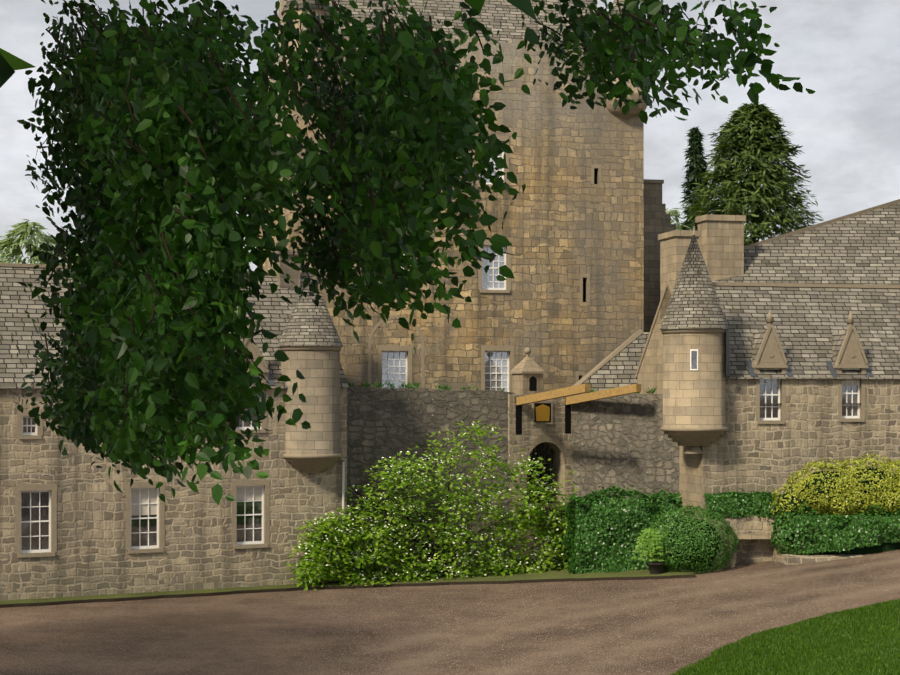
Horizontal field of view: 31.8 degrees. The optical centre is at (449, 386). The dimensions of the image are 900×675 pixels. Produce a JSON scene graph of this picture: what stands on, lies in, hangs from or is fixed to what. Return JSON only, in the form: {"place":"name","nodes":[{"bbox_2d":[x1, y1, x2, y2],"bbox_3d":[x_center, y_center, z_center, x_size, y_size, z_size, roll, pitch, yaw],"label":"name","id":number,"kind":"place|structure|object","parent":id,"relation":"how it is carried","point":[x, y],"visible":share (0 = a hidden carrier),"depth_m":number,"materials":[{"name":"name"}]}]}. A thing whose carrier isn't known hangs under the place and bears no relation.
{"place":"outdoors","nodes":[
{"label":"outdoors","id":0,"kind":"place"},
{"bbox_2d":[0,0,815,505],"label":"tree","id":1,"kind":"object","parent":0,"point":[209,240],"depth_m":7.79,"materials":[{"name":"green plant"}]},
{"bbox_2d":[11,0,719,486],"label":"tree leaves","id":2,"kind":"object","parent":1,"relation":"attached to","point":[73,422],"visible":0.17,"depth_m":11.63,"materials":[{"name":"green plant"}]},
{"bbox_2d":[0,550,899,674],"bbox_3d":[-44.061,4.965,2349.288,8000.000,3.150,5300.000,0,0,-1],"label":"ground","id":3,"kind":"structure","parent":0,"point":[640,627],"depth_m":42.19,"materials":[{"name":"brown gravel"}]},
{"bbox_2d":[0,219,67,264],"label":"tree","id":4,"kind":"object","parent":3,"relation":"on","point":[10,243],"depth_m":138.05,"materials":[{"name":"green plant"}]},
{"bbox_2d":[0,250,347,600],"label":"wing","id":5,"kind":"structure","parent":3,"relation":"on","point":[74,522],"depth_m":50.11,"materials":[{"name":"beige stone"}]},
{"bbox_2d":[0,555,694,607],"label":"verge kerb","id":6,"kind":"structure","parent":3,"relation":"on","point":[555,575],"depth_m":50.93,"materials":[{"name":"grey stone"}]},
{"bbox_2d":[284,419,579,590],"bbox_3d":[-0.061,3.963,53.377,11.412,5.743,3.481,0,0,-17],"label":"shrub","id":7,"kind":"object","parent":3,"relation":"on","point":[365,533],"depth_m":52.69,"materials":[{"name":"green plant"}]},
{"bbox_2d":[257,0,646,503],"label":"tower","id":8,"kind":"structure","parent":3,"relation":"on","point":[566,305],"depth_m":60.38,"materials":[{"name":"stone"}]},
{"bbox_2d":[347,329,678,572],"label":"curtain wall","id":9,"kind":"structure","parent":3,"relation":"on","point":[623,441],"depth_m":56.28,"materials":[{"name":"stone"}]},
{"bbox_2d":[347,380,657,393],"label":"wall plants","id":10,"kind":"object","parent":9,"relation":"on","point":[652,390],"depth_m":55.58,"materials":[{"name":"green plant"}]},
{"bbox_2d":[515,384,640,515],"bbox_3d":[4.487,2.168,55.698,2.474,4.544,5.200,0,0,-31],"label":"drawbridge","id":11,"kind":"object","parent":9,"relation":"attached to","point":[575,391],"visible":0.47,"depth_m":55.46,"materials":[{"name":"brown wood"}]},
{"bbox_2d":[648,562,663,573],"bbox_3d":[6.599,5.860,50.660,0.540,0.450,0.540,0,0,-1],"label":"plant pot","id":12,"kind":"object","parent":3,"relation":"on","point":[655,567],"visible":0.83,"depth_m":50.47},
{"bbox_2d":[666,208,689,229],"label":"distant tree","id":13,"kind":"object","parent":3,"relation":"on","point":[675,214],"depth_m":94.89,"materials":[{"name":"green plant"}]},
{"bbox_2d":[677,126,711,230],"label":"spruce tree","id":14,"kind":"object","parent":3,"relation":"on","point":[698,162],"depth_m":117.79,"materials":[{"name":"green plant"}]},
{"bbox_2d":[582,468,899,570],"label":"hedges","id":15,"kind":"object","parent":3,"relation":"on","point":[884,547],"visible":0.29,"depth_m":51.06,"materials":[{"name":"green plant"}]},
{"bbox_2d":[643,500,741,574],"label":"box hedge leaves","id":16,"kind":"object","parent":15,"relation":"attached to","point":[717,515],"visible":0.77,"depth_m":50.34,"materials":[{"name":"green plant"}]},
{"bbox_2d":[558,484,899,573],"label":"hedge ivy leaves","id":17,"kind":"object","parent":15,"relation":"attached to","point":[834,532],"visible":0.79,"depth_m":51.85,"materials":[{"name":"green plant"}]},
{"bbox_2d":[769,449,899,521],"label":"golden shrub leaves","id":18,"kind":"object","parent":15,"relation":"on","point":[797,487],"visible":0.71,"depth_m":50.99,"materials":[{"name":"yellow plant"}]},
{"bbox_2d":[635,228,899,565],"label":"wing","id":19,"kind":"structure","parent":3,"relation":"on","point":[765,386],"depth_m":53.35,"materials":[{"name":"beige stone"}]},
{"bbox_2d":[644,179,899,331],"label":"range","id":20,"kind":"structure","parent":3,"relation":"on","point":[862,247],"depth_m":61.46,"materials":[{"name":"stone"}]},
{"bbox_2d":[707,516,863,569],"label":"stone wall","id":21,"kind":"structure","parent":3,"relation":"on","point":[755,541],"depth_m":51.89,"materials":[{"name":"beige stone"}]},
{"bbox_2d":[0,0,899,270],"label":"sky","id":22,"kind":"structure","parent":0,"point":[847,52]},
{"bbox_2d":[631,527,677,561],"bbox_3d":[6.559,5.040,50.801,1.320,1.109,1.323,0,0,42],"label":"potted shrub","id":23,"kind":"object","parent":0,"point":[651,541],"visible":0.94,"depth_m":50.50,"materials":[{"name":"green plant"}]},
{"bbox_2d":[679,102,823,245],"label":"tree","id":24,"kind":"object","parent":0,"point":[759,148],"depth_m":110.31,"materials":[{"name":"green plant"}]},
{"bbox_2d":[670,598,899,674],"bbox_3d":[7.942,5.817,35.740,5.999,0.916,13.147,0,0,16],"label":"lawn grass","id":25,"kind":"structure","parent":0,"point":[741,657],"depth_m":35.59,"materials":[{"name":"green plant"}]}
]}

